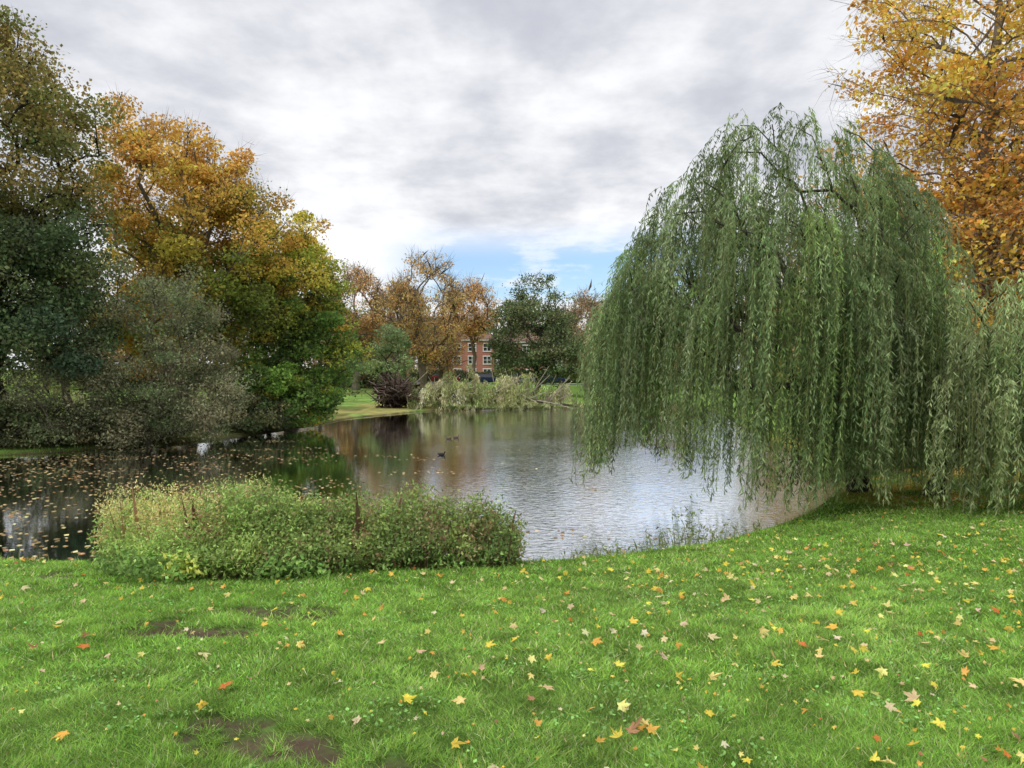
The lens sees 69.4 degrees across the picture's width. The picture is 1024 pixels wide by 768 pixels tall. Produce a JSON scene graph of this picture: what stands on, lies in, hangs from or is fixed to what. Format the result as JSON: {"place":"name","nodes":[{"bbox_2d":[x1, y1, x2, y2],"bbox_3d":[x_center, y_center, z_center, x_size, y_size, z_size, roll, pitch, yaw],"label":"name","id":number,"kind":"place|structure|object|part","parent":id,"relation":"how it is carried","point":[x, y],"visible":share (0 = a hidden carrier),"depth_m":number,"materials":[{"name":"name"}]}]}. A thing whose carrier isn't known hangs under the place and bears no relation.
{"place":"outdoors","nodes":[
{"label":"outdoors","id":0,"kind":"place"},
{"bbox_2d":[0,403,835,561],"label":"pond water","id":1,"kind":"structure","parent":0,"point":[633,502],"depth_m":21.82,"materials":[{"name":"grey liquid"}]},
{"bbox_2d":[0,438,656,559],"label":"floating leaves","id":2,"kind":"object","parent":1,"relation":"on","point":[11,515],"visible":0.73,"depth_m":20.82,"materials":[{"name":"orange plant"}]},
{"bbox_2d":[0,370,1023,767],"bbox_3d":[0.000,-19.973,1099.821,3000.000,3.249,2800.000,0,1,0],"label":"ground","id":3,"kind":"structure","parent":0,"point":[348,408],"depth_m":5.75,"materials":[{"name":"green plant"}]},
{"bbox_2d":[0,1,148,444],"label":"alder tree","id":4,"kind":"object","parent":3,"relation":"on","point":[33,244],"visible":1,"depth_m":27.64,"materials":[{"name":"green plant"}]},
{"bbox_2d":[0,246,261,451],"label":"grey willow shrub","id":5,"kind":"object","parent":3,"relation":"on","point":[166,404],"visible":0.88,"depth_m":29.15,"materials":[{"name":"green plant"}]},
{"bbox_2d":[0,379,298,447],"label":"bushes","id":6,"kind":"object","parent":3,"relation":"on","point":[273,417],"visible":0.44,"depth_m":30.21,"materials":[{"name":"green plant"}]},
{"bbox_2d":[67,82,331,414],"bbox_3d":[-15.756,-6.287,37.251,12.472,17.558,10.777,0,1,0],"label":"maple tree","id":7,"kind":"object","parent":3,"relation":"on","point":[173,247],"visible":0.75,"depth_m":36.32,"materials":[{"name":"orange plant"}]},
{"bbox_2d":[215,344,345,428],"bbox_3d":[-12.167,0.154,38.520,7.227,4.593,4.304,-1,1,-30],"label":"hazel bush","id":8,"kind":"object","parent":3,"relation":"on","point":[285,382],"visible":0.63,"depth_m":38.04,"materials":[{"name":"green plant"}]},
{"bbox_2d":[208,209,374,421],"bbox_3d":[-12.363,-3.761,42.000,9.424,12.708,8.531,0,1,0],"label":"maple tree","id":9,"kind":"object","parent":3,"relation":"on","point":[318,314],"visible":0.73,"depth_m":40.60,"materials":[{"name":"green plant"}]},
{"bbox_2d":[85,468,530,586],"bbox_3d":[-3.294,2.163,10.965,7.212,1.775,3.746,0,1,0],"label":"waterside shrub thicket","id":10,"kind":"object","parent":3,"relation":"on","point":[261,533],"visible":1,"depth_m":10.65,"materials":[{"name":"green plant"}]},
{"bbox_2d":[308,258,394,390],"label":"beech tree","id":11,"kind":"object","parent":3,"relation":"on","point":[360,283],"visible":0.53,"depth_m":79.12,"materials":[{"name":"brown plant"}]},
{"bbox_2d":[359,323,414,381],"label":"hawthorn tree","id":12,"kind":"object","parent":3,"relation":"on","point":[391,338],"visible":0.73,"depth_m":66.28,"materials":[{"name":"green plant"}]},
{"bbox_2d":[367,243,475,388],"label":"tree","id":13,"kind":"object","parent":3,"relation":"on","point":[403,298],"visible":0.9,"depth_m":73.83,"materials":[{"name":"brown plant"}]},
{"bbox_2d":[0,438,845,562],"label":"shore grass","id":14,"kind":"structure","parent":3,"relation":"on","point":[803,513],"depth_m":14.65,"materials":[{"name":"green plant"}]},
{"bbox_2d":[109,362,767,388],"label":"hedge","id":15,"kind":"object","parent":3,"relation":"on","point":[368,384],"visible":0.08,"depth_m":87.61,"materials":[{"name":"green plant"}]},
{"bbox_2d":[416,308,467,380],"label":"beech tree","id":16,"kind":"object","parent":3,"relation":"on","point":[449,363],"visible":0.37,"depth_m":99.31,"materials":[{"name":"orange plant"}]},
{"bbox_2d":[425,341,495,373],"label":"walls","id":17,"kind":"structure","parent":3,"relation":"on","point":[480,354],"depth_m":127.93,"materials":[{"name":"red brick"}]},
{"bbox_2d":[425,343,491,370],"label":"window frames","id":18,"kind":"structure","parent":17,"relation":"attached to","point":[471,351],"depth_m":127.84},
{"bbox_2d":[427,344,490,372],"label":"window panes","id":19,"kind":"object","parent":18,"relation":"in","point":[487,359],"visible":0.31,"depth_m":127.90,"materials":[{"name":"black glass"}]},
{"bbox_2d":[427,339,491,340],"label":"cornice","id":20,"kind":"structure","parent":17,"relation":"attached to","point":[473,339],"depth_m":127.57,"materials":[{"name":"white paint"}]},
{"bbox_2d":[438,331,492,338],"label":"roof","id":21,"kind":"structure","parent":17,"relation":"on","point":[487,336],"depth_m":128.12,"materials":[{"name":"tile"}]},
{"bbox_2d":[441,273,504,389],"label":"beech tree","id":22,"kind":"object","parent":3,"relation":"on","point":[472,328],"visible":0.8,"depth_m":87.12,"materials":[{"name":"brown plant"}]},
{"bbox_2d":[366,363,582,410],"bbox_3d":[-2.629,0.508,57.856,17.446,4.392,5.628,0,1,-9],"label":"fallen willow tree","id":23,"kind":"object","parent":3,"relation":"on","point":[393,392],"visible":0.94,"depth_m":57.21,"materials":[{"name":"green plant"}]},
{"bbox_2d":[488,340,516,379],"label":"holly tree","id":24,"kind":"object","parent":3,"relation":"on","point":[498,368],"visible":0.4,"depth_m":97.74,"materials":[{"name":"green plant"}]},
{"bbox_2d":[0,493,1023,767],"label":"fallen leaves","id":25,"kind":"object","parent":3,"relation":"on","point":[912,695],"visible":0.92,"depth_m":6.35,"materials":[{"name":"yellow plant"}]},
{"bbox_2d":[3,190,1023,404],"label":"distant trees","id":26,"kind":"object","parent":3,"relation":"on","point":[393,358],"visible":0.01,"depth_m":77.69,"materials":[{"name":"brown plant"}]},
{"bbox_2d":[481,269,592,394],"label":"alder tree","id":27,"kind":"object","parent":3,"relation":"on","point":[542,353],"visible":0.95,"depth_m":76.95,"materials":[{"name":"green plant"}]},
{"bbox_2d":[511,343,564,369],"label":"walls","id":28,"kind":"structure","parent":3,"relation":"on","point":[529,356],"depth_m":125.90,"materials":[{"name":"red brick"}]},
{"bbox_2d":[500,327,580,340],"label":"roof","id":29,"kind":"structure","parent":28,"relation":"on","point":[524,339],"depth_m":126.12,"materials":[{"name":"tile"}]},
{"bbox_2d":[557,279,606,390],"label":"lime tree","id":30,"kind":"object","parent":3,"relation":"on","point":[582,305],"visible":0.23,"depth_m":86.89,"materials":[{"name":"orange plant"}]},
{"bbox_2d":[567,324,610,396],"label":"weeping willow","id":31,"kind":"object","parent":3,"relation":"on","point":[576,359],"visible":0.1,"depth_m":75.97,"materials":[{"name":"green plant"}]},
{"bbox_2d":[561,494,760,557],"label":"shore reeds","id":32,"kind":"object","parent":3,"relation":"on","point":[681,540],"visible":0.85,"depth_m":12.93,"materials":[{"name":"green plant"}]},
{"bbox_2d":[570,102,992,515],"bbox_3d":[5.792,-1.684,16.944,9.090,9.350,7.382,0,1,0],"label":"weeping willow","id":33,"kind":"object","parent":3,"relation":"on","point":[638,342],"visible":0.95,"depth_m":14.86,"materials":[{"name":"green plant"}]},
{"bbox_2d":[800,418,983,468],"bbox_3d":[11.702,1.226,21.595,6.132,3.071,4.472,-1,1,-30],"label":"yellow bush","id":34,"kind":"object","parent":3,"relation":"on","point":[901,454],"depth_m":21.63,"materials":[{"name":"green plant"}]},
{"bbox_2d":[766,270,1023,517],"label":"weeping willow","id":35,"kind":"object","parent":3,"relation":"on","point":[990,394],"visible":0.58,"depth_m":13.72,"materials":[{"name":"green plant"}]},
{"bbox_2d":[783,0,1023,351],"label":"maple tree","id":36,"kind":"object","parent":3,"relation":"on","point":[982,203],"visible":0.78,"depth_m":24.08,"materials":[{"name":"orange plant"}]},
{"bbox_2d":[0,0,1023,369],"label":"sky","id":37,"kind":"structure","parent":0,"point":[513,138],"materials":[{"name":"white"}]},
{"bbox_2d":[417,382,728,384],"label":"road","id":38,"kind":"structure","parent":0,"point":[520,383],"depth_m":108.23,"materials":[{"name":"grey asphalt"}]},
{"bbox_2d":[431,373,459,382],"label":"parked car","id":39,"kind":"object","parent":38,"relation":"on","point":[436,375],"visible":0.5,"depth_m":110.14,"materials":[{"name":"paint"}]},
{"bbox_2d":[478,373,500,382],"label":"parked car","id":40,"kind":"object","parent":38,"relation":"on","point":[485,377],"visible":0.35,"depth_m":109.16,"materials":[{"name":"paint"}]},
{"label":"windows","id":41,"kind":"part","parent":40,"relation":"part of","materials":[{"name":"grey glass"}]},
{"bbox_2d":[511,374,534,382],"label":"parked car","id":42,"kind":"object","parent":38,"relation":"on","point":[522,380],"visible":0.09,"depth_m":110.13,"materials":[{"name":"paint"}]},
{"bbox_2d":[541,376,565,383],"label":"parked car","id":43,"kind":"object","parent":38,"relation":"on","point":[563,380],"visible":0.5,"depth_m":109.60,"materials":[{"name":"paint"}]}
]}

